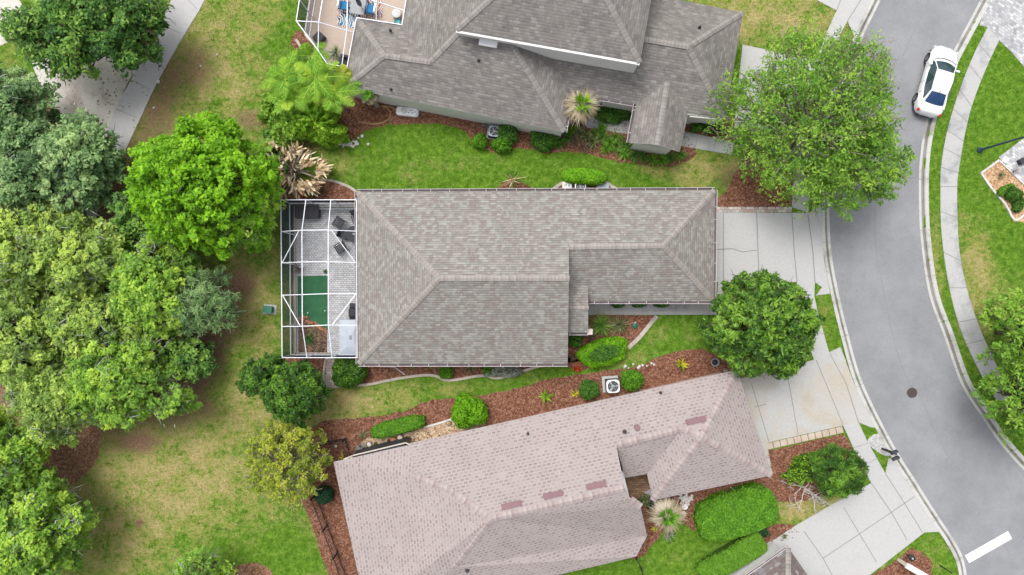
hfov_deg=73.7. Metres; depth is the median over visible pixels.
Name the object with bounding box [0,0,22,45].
sand
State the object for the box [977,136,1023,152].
street lamp
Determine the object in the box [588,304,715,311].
walkway
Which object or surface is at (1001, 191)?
shrub
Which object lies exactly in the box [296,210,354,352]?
patio
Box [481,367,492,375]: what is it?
shrub
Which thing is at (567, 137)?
plant
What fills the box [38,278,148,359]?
tree
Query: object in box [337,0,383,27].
rug
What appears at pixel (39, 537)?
tree
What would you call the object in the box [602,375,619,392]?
air conditioner
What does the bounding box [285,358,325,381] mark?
mulch bed
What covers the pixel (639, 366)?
white pebbles
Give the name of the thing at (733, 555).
shrub
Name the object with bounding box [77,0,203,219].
path
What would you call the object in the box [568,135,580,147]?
plant
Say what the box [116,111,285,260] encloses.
tree
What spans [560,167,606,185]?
shrub
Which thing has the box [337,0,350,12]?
patio chair
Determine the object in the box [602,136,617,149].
plant
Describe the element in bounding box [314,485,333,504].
shrub
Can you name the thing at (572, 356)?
plant
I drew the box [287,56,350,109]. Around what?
palm
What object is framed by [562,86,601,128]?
palm
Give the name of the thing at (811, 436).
paving slab
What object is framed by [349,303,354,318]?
gas grill
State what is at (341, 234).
covered chair
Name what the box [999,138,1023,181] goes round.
driveway
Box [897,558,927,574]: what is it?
sign wall
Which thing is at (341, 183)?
bed edging
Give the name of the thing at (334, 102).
palm
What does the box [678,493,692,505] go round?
white pebbles
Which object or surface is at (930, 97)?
parked car
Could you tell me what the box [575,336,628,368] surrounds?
shrub
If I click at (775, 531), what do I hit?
mulch bed
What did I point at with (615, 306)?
shrub
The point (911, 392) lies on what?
manhole cover
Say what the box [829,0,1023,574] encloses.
road
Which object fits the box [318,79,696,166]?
mulch bed
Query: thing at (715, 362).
flower pot
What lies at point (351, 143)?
white pebbles
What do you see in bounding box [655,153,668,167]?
plant
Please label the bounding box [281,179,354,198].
mulch bed
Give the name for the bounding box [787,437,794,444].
paving slab
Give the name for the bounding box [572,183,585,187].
air conditioner
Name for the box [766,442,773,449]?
paving slab
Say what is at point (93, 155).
tree
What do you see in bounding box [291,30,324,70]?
mulch bed
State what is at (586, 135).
plant
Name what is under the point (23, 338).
tree
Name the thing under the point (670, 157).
plant
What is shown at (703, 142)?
walkway
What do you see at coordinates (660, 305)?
shrub
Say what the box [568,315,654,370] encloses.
mulch bed
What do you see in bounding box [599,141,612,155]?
plant
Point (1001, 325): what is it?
tree
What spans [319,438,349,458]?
metal fence
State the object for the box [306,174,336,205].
plant
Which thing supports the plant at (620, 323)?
on the mulch bed at (642, 322)
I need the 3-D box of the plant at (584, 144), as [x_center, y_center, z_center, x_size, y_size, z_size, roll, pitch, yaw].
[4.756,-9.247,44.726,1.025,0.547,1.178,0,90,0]
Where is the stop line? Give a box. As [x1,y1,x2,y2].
[965,531,1011,562]
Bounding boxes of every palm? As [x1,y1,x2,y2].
[259,138,271,152]
[261,48,309,101]
[267,76,312,113]
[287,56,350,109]
[295,41,329,70]
[312,72,364,113]
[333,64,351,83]
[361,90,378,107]
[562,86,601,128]
[643,497,687,536]
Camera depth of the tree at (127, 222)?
40.87 m
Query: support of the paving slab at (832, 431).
on the ground at (248, 294)
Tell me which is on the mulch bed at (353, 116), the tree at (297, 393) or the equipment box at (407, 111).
the equipment box at (407, 111)
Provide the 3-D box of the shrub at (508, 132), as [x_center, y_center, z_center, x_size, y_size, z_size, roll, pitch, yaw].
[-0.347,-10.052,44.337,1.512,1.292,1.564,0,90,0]
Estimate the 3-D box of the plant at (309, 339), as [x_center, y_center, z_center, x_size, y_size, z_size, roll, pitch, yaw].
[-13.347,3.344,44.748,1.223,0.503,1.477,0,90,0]
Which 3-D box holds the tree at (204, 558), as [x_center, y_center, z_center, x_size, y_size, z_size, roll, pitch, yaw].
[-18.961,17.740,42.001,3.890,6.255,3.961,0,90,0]
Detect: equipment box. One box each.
[396,106,418,117]
[562,182,571,187]
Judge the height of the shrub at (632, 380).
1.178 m
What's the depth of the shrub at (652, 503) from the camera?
44.46 m
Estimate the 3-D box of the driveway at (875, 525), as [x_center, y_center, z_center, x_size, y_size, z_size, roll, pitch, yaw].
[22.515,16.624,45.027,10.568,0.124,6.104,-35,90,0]
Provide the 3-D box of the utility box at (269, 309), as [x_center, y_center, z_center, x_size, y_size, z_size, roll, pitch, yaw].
[-15.937,1.439,44.745,0.850,0.530,0.650,5,90,0]
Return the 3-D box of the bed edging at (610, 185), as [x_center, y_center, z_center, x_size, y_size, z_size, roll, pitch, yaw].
[6.524,-6.697,44.957,0.960,0.126,0.223,32,90,0]
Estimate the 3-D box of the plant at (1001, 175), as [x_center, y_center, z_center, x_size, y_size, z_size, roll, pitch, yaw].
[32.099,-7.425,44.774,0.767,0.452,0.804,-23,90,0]
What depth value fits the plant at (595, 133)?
44.68 m
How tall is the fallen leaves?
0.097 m
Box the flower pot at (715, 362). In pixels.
[711,358,718,366]
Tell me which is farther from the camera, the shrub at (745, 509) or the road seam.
the road seam
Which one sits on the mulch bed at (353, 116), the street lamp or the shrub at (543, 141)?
the shrub at (543, 141)
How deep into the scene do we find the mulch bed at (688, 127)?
44.98 m
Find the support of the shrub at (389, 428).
on the mulch bed at (515, 403)
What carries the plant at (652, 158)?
on the mulch bed at (353, 116)
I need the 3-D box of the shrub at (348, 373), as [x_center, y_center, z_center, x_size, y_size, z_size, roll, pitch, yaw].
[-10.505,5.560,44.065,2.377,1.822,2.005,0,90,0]
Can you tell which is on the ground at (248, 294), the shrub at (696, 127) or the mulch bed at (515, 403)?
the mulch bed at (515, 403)
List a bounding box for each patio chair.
[332,216,346,229]
[333,240,349,255]
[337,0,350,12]
[349,209,354,223]
[365,3,377,16]
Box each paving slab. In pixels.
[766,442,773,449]
[773,440,780,447]
[780,439,787,446]
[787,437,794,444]
[794,436,801,442]
[801,434,807,441]
[808,433,815,439]
[815,431,821,438]
[822,429,829,436]
[829,428,835,435]
[836,426,842,433]
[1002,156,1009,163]
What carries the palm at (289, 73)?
on the ground at (248, 294)
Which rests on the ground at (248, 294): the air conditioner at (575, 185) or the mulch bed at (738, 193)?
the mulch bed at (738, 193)
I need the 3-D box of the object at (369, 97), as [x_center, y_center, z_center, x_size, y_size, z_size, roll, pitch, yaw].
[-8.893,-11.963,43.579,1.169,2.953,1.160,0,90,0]
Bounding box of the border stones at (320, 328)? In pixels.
[299,315,326,333]
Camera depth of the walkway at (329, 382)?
44.97 m
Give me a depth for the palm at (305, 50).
42.36 m
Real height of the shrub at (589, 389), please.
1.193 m
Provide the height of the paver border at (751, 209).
0.084 m
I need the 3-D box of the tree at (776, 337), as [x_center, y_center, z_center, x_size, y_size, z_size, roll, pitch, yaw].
[15.172,2.144,41.556,7.321,7.228,7.133,0,90,0]
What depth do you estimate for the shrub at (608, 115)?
44.42 m
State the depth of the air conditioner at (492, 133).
44.35 m
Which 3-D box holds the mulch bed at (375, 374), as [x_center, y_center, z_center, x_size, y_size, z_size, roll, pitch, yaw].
[-3.228,5.436,44.959,16.104,0.181,2.250,0,90,0]
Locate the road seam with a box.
[874,1,974,488]
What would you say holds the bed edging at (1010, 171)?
on the straw bed at (991, 174)
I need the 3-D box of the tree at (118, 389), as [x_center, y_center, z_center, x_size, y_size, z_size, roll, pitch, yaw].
[-23.131,5.174,41.635,8.443,7.066,7.232,0,90,0]
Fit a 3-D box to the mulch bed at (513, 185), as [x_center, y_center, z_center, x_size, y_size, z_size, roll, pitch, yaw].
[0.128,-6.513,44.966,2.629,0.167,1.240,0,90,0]
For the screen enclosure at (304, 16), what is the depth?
42.61 m
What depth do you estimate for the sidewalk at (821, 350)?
44.97 m
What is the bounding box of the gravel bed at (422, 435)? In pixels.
[362,421,485,447]
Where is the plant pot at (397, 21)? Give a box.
[394,19,400,24]
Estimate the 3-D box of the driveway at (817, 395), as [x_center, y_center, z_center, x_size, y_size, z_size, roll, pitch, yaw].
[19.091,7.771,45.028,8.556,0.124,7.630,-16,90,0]
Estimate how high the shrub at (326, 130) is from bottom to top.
2.776 m
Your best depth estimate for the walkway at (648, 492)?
44.96 m
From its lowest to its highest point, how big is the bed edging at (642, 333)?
0.126 m
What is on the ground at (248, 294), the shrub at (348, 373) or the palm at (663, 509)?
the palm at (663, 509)
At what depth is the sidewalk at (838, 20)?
44.97 m
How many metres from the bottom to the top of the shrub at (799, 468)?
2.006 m
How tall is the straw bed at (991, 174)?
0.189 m
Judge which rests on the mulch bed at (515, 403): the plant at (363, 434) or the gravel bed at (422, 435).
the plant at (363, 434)
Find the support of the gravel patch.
on the ground at (248, 294)
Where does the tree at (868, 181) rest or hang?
on the ground at (248, 294)
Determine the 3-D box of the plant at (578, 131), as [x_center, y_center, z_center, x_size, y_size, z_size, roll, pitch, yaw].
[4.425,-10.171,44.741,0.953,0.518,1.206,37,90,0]
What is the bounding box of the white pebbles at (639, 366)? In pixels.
[623,362,654,368]
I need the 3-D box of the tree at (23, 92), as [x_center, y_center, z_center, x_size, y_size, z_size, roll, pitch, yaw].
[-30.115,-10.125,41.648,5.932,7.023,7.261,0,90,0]
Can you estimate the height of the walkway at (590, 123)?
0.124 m
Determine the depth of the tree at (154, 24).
40.38 m
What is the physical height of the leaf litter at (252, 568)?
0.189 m
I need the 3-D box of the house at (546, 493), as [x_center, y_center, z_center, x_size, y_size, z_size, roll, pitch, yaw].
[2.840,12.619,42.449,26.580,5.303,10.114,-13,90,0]
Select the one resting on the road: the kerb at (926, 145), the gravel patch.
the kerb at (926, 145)
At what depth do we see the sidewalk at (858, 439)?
44.97 m
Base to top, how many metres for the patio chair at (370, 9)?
0.870 m
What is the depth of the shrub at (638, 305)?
44.45 m
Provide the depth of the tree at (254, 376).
41.14 m
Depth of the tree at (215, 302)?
41.09 m
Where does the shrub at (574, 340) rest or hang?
on the mulch bed at (642, 322)
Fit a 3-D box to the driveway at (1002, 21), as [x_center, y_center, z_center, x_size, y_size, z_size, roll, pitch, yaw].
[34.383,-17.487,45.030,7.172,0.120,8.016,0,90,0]
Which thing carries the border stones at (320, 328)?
on the garden plot
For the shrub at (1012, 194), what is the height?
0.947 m
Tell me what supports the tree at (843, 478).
on the mulch bed at (780, 460)
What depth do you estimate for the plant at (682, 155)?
44.68 m
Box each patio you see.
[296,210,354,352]
[305,0,405,63]
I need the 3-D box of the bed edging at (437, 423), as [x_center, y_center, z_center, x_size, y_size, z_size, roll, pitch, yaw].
[-4.765,8.909,44.957,2.204,0.126,0.136,-17,90,0]
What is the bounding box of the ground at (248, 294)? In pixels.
[0,0,1023,574]
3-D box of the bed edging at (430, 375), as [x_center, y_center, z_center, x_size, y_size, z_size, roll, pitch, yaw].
[-3.238,5.853,44.957,13.574,0.126,0.762,-5,90,0]
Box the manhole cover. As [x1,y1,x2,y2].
[907,388,916,397]
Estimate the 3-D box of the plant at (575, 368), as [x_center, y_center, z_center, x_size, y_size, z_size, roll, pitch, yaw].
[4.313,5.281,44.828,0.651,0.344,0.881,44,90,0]
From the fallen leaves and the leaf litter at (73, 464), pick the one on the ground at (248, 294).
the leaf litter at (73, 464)
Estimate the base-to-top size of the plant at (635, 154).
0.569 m
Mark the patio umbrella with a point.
(359, 3)
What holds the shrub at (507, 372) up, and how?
on the mulch bed at (375, 374)
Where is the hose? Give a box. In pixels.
[359,105,395,124]
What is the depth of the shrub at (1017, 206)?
44.62 m
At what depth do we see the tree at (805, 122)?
38.63 m
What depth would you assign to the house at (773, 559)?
42.25 m
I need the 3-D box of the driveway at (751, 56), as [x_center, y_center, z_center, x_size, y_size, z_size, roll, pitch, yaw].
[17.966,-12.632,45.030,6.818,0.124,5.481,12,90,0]
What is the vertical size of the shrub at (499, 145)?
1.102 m
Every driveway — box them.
[716,204,829,294]
[724,347,874,470]
[734,45,837,130]
[773,458,938,574]
[817,0,870,34]
[980,0,1023,65]
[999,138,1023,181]
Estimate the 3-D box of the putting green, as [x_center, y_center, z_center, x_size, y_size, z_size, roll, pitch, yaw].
[-13.123,1.011,44.948,1.980,0.020,3.581,0,90,0]
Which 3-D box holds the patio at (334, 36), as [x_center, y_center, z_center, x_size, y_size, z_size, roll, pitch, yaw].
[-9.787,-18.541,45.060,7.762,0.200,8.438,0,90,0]
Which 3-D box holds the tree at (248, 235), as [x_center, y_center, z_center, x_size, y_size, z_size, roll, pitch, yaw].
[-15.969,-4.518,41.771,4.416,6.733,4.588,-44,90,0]
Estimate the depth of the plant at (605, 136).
44.68 m
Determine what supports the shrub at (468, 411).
on the mulch bed at (515, 403)
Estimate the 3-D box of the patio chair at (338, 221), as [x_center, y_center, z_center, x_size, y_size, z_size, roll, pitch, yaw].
[-11.267,-4.210,44.467,0.847,0.948,0.680,32,90,0]
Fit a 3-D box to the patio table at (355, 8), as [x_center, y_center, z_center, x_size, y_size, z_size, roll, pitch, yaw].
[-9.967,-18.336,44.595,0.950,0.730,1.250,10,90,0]
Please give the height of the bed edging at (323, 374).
0.126 m
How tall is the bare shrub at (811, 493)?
2.280 m
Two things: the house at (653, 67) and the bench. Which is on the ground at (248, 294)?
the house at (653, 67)
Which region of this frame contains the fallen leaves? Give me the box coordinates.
[55,65,167,127]
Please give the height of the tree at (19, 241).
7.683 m
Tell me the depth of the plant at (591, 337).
44.73 m
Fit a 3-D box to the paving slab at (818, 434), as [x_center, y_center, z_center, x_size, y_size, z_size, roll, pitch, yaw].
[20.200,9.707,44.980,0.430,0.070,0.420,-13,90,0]
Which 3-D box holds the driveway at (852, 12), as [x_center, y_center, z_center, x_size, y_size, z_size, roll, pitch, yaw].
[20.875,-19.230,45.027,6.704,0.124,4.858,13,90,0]
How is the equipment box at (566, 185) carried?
on the mulch bed at (587, 186)
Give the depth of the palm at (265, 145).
43.09 m
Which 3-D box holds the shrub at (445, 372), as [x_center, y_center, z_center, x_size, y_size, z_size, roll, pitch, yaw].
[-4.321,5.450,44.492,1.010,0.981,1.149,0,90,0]
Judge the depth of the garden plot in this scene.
44.94 m
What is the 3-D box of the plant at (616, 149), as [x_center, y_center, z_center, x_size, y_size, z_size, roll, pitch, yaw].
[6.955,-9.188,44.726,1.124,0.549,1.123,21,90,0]
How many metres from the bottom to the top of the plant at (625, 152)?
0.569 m
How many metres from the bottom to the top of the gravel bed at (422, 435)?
0.205 m
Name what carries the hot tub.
on the patio at (341, 271)
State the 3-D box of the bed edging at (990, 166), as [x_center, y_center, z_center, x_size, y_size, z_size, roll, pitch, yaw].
[31.472,-7.952,44.957,1.452,0.126,0.120,-36,90,0]
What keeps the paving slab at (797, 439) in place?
on the ground at (248, 294)
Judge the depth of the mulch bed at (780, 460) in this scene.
44.98 m
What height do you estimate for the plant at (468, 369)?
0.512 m
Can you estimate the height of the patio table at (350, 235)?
0.768 m
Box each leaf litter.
[23,426,100,489]
[231,562,272,574]
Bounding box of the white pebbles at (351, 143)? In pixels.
[338,134,368,147]
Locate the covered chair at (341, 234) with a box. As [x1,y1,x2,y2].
[336,229,346,239]
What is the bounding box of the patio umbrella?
[355,0,361,6]
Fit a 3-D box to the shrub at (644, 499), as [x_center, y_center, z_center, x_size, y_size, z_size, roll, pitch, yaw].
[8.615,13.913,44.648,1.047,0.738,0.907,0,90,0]
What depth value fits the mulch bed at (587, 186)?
44.98 m
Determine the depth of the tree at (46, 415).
39.41 m
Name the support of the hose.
on the mulch bed at (353, 116)
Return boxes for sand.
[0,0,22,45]
[33,52,135,136]
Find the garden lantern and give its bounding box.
[906,554,915,561]
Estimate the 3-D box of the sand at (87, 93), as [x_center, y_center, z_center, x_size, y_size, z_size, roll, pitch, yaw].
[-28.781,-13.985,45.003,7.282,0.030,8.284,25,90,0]
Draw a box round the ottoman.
[312,31,325,43]
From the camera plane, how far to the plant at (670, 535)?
44.81 m
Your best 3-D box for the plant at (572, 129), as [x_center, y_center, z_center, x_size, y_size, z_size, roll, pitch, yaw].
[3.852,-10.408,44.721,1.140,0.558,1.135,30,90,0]
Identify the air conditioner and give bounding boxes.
[486,125,498,139]
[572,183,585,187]
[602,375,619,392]
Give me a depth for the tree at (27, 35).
39.66 m
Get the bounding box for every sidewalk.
[792,11,846,212]
[797,282,829,359]
[843,422,884,482]
[940,28,1023,417]
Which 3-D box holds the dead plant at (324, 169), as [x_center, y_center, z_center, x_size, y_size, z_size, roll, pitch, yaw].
[-14.341,-7.327,43.706,4.877,2.419,4.655,35,90,0]
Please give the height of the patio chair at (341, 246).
0.948 m
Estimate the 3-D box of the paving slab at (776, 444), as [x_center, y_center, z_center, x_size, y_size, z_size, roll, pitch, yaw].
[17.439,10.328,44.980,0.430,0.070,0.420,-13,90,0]
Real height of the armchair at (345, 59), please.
0.700 m
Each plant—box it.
[266,138,333,198]
[294,264,301,275]
[301,329,316,345]
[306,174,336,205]
[326,44,340,60]
[358,429,366,439]
[463,367,477,372]
[498,168,527,187]
[537,390,554,403]
[556,137,564,149]
[562,132,571,144]
[567,122,578,133]
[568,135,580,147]
[568,352,576,360]
[572,363,581,373]
[574,124,584,138]
[577,128,592,141]
[577,138,590,153]
[583,327,597,341]
[587,135,600,150]
[589,310,614,338]
[590,126,602,142]
[598,121,609,132]
[598,131,611,143]
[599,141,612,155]
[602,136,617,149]
[606,311,630,335]
[610,128,624,145]
[612,142,624,154]
[616,148,629,160]
[619,138,632,150]
[626,149,642,163]
[638,151,650,164]
[646,152,658,168]
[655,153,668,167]
[663,528,678,541]
[664,151,676,163]
[675,149,688,162]
[675,359,689,371]
[997,169,1007,178]
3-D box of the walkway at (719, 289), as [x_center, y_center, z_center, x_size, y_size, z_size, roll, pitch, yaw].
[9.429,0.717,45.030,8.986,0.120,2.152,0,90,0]
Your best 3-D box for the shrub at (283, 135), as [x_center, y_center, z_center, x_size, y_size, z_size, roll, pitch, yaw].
[-13.782,-10.444,43.800,4.182,2.390,3.170,0,90,0]
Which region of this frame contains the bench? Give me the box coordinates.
[319,204,354,209]
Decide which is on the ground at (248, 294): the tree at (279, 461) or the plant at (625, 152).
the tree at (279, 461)
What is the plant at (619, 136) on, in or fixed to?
on the mulch bed at (353, 116)
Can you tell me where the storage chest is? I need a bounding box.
[295,205,320,218]
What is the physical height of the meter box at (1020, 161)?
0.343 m
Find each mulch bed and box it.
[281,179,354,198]
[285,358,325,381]
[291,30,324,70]
[301,348,730,574]
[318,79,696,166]
[351,358,577,383]
[499,179,530,187]
[558,185,610,187]
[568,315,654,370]
[629,434,851,559]
[684,118,731,140]
[698,524,796,573]
[717,156,797,209]
[872,547,934,574]
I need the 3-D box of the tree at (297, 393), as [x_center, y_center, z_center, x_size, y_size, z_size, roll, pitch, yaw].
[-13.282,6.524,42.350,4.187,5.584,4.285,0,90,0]
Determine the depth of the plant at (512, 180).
44.27 m
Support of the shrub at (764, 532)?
on the mulch bed at (775, 531)
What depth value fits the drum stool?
44.45 m
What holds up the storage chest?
on the patio at (341, 271)
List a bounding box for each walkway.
[325,358,334,386]
[583,115,632,134]
[588,282,722,314]
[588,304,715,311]
[625,474,649,497]
[644,489,651,499]
[681,131,733,154]
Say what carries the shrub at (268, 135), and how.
on the ground at (248, 294)
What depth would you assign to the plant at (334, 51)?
44.56 m
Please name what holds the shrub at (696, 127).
on the mulch bed at (688, 127)
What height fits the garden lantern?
0.715 m
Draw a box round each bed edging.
[320,179,356,191]
[322,359,326,385]
[360,367,539,386]
[423,418,450,427]
[604,181,616,187]
[628,315,657,349]
[980,160,998,172]
[980,173,1023,220]
[999,160,1023,184]
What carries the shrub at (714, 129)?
on the mulch bed at (688, 127)
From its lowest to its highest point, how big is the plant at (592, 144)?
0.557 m
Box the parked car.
[912,45,959,118]
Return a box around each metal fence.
[309,495,344,574]
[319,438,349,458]
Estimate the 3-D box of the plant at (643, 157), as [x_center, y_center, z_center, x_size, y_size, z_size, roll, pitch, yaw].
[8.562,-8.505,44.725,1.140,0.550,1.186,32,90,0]
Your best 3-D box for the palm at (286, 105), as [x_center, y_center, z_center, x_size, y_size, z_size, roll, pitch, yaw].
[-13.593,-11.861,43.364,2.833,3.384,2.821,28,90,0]
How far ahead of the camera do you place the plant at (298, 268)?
44.76 m
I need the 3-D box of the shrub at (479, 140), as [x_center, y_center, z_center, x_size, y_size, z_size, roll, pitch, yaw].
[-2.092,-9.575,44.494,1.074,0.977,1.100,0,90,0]
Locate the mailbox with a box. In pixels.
[881,448,899,460]
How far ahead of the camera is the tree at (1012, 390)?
40.62 m
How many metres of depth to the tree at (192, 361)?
42.31 m
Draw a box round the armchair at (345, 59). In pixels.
[338,54,349,65]
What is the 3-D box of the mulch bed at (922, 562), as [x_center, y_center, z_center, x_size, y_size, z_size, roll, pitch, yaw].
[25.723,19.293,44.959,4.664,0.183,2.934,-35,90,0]
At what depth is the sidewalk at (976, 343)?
44.97 m
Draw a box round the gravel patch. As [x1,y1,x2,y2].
[867,434,889,455]
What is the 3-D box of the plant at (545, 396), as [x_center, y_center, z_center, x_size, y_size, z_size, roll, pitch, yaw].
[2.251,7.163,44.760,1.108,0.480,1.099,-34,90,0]
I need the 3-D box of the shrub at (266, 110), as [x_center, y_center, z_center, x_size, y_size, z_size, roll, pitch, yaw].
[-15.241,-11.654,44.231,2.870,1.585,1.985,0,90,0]
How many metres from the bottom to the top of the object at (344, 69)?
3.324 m
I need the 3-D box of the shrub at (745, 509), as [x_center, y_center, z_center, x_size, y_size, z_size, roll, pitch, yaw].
[14.519,14.566,44.207,5.500,1.725,3.101,-16,90,0]
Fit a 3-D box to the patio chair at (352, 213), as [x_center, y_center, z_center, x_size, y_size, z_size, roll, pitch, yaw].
[-10.112,-4.612,44.467,0.680,0.948,0.847,-20,90,0]
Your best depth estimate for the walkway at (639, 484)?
44.97 m
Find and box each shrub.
[256,92,276,122]
[258,128,293,185]
[267,103,314,148]
[288,101,350,148]
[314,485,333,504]
[331,358,367,388]
[370,414,425,438]
[439,367,452,379]
[451,393,488,428]
[472,132,487,148]
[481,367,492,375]
[483,367,523,378]
[489,137,512,153]
[496,124,517,143]
[530,131,561,151]
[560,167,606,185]
[568,333,583,347]
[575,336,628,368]
[579,379,599,399]
[588,106,631,124]
[610,304,625,308]
[620,369,643,391]
[632,304,646,307]
[637,493,650,506]
[648,499,659,509]
[653,304,669,307]
[689,123,710,132]
[692,481,778,541]
[693,532,767,574]
[705,120,730,134]
[758,527,770,537]
[779,452,815,486]
[779,478,829,515]
[996,183,1015,196]
[1003,186,1023,201]
[1011,197,1023,212]
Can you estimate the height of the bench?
0.470 m
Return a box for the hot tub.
[339,319,355,354]
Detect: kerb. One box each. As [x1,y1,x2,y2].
[821,0,966,574]
[919,0,1023,469]
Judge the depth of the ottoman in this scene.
44.49 m
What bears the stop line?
on the road
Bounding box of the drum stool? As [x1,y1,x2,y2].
[392,9,401,18]
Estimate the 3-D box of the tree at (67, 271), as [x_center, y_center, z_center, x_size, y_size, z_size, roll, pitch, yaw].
[-25.283,-1.618,41.617,6.684,7.079,5.793,22,90,0]
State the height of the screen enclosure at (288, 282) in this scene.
3.435 m
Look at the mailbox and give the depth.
43.81 m
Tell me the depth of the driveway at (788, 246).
44.97 m
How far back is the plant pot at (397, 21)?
44.68 m
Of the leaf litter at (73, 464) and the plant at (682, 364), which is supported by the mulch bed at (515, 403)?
the plant at (682, 364)
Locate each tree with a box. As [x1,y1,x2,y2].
[0,2,82,78]
[0,60,63,157]
[0,114,103,238]
[0,198,102,309]
[0,270,71,400]
[0,354,100,449]
[0,405,58,505]
[0,467,102,574]
[13,204,137,301]
[27,102,131,214]
[29,0,174,86]
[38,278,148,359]
[63,319,205,431]
[93,0,169,69]
[103,229,208,339]
[107,188,154,255]
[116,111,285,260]
[163,329,222,383]
[168,265,245,344]
[168,544,241,574]
[207,174,286,250]
[235,351,286,400]
[241,420,333,510]
[262,359,331,427]
[697,268,825,379]
[698,17,907,220]
[800,123,917,222]
[809,442,869,499]
[970,355,1023,446]
[975,287,1023,372]
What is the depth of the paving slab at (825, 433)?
44.95 m
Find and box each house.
[334,371,772,574]
[344,0,743,154]
[354,187,717,366]
[729,541,806,574]
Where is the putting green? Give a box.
[298,276,327,329]
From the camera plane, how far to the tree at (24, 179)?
39.58 m
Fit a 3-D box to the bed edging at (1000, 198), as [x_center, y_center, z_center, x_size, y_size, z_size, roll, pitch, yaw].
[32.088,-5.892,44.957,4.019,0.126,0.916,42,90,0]
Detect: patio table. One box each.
[346,226,354,241]
[349,0,368,18]
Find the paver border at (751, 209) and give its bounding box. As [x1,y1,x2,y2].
[717,207,791,211]
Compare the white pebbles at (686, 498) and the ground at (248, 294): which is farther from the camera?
the ground at (248, 294)
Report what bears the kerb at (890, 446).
on the road
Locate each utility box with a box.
[263,304,276,314]
[596,184,608,187]
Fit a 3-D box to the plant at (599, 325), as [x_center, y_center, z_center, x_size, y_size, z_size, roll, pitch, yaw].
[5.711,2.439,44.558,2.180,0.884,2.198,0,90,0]
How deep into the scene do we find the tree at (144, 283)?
39.72 m
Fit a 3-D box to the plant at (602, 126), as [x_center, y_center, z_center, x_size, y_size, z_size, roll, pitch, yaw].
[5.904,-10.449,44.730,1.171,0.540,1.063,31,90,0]
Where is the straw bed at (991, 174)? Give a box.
[983,159,1023,222]
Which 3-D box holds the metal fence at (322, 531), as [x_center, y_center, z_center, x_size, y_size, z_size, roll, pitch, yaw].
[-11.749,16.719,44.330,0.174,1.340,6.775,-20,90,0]
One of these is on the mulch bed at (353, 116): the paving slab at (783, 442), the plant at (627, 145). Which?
the plant at (627, 145)
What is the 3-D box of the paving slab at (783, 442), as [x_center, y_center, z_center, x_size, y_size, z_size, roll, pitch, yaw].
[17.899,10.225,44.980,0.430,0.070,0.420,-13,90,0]
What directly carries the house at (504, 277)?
on the ground at (248, 294)
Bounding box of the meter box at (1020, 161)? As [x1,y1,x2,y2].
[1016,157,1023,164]
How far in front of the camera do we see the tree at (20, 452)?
40.67 m
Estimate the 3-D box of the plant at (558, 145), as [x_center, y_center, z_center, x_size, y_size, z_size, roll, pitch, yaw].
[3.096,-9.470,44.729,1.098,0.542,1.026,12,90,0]
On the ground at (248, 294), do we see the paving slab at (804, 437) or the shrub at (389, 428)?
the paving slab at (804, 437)
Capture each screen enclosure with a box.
[280,199,357,357]
[296,0,406,72]
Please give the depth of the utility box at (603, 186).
44.54 m
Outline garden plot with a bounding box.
[298,317,326,351]

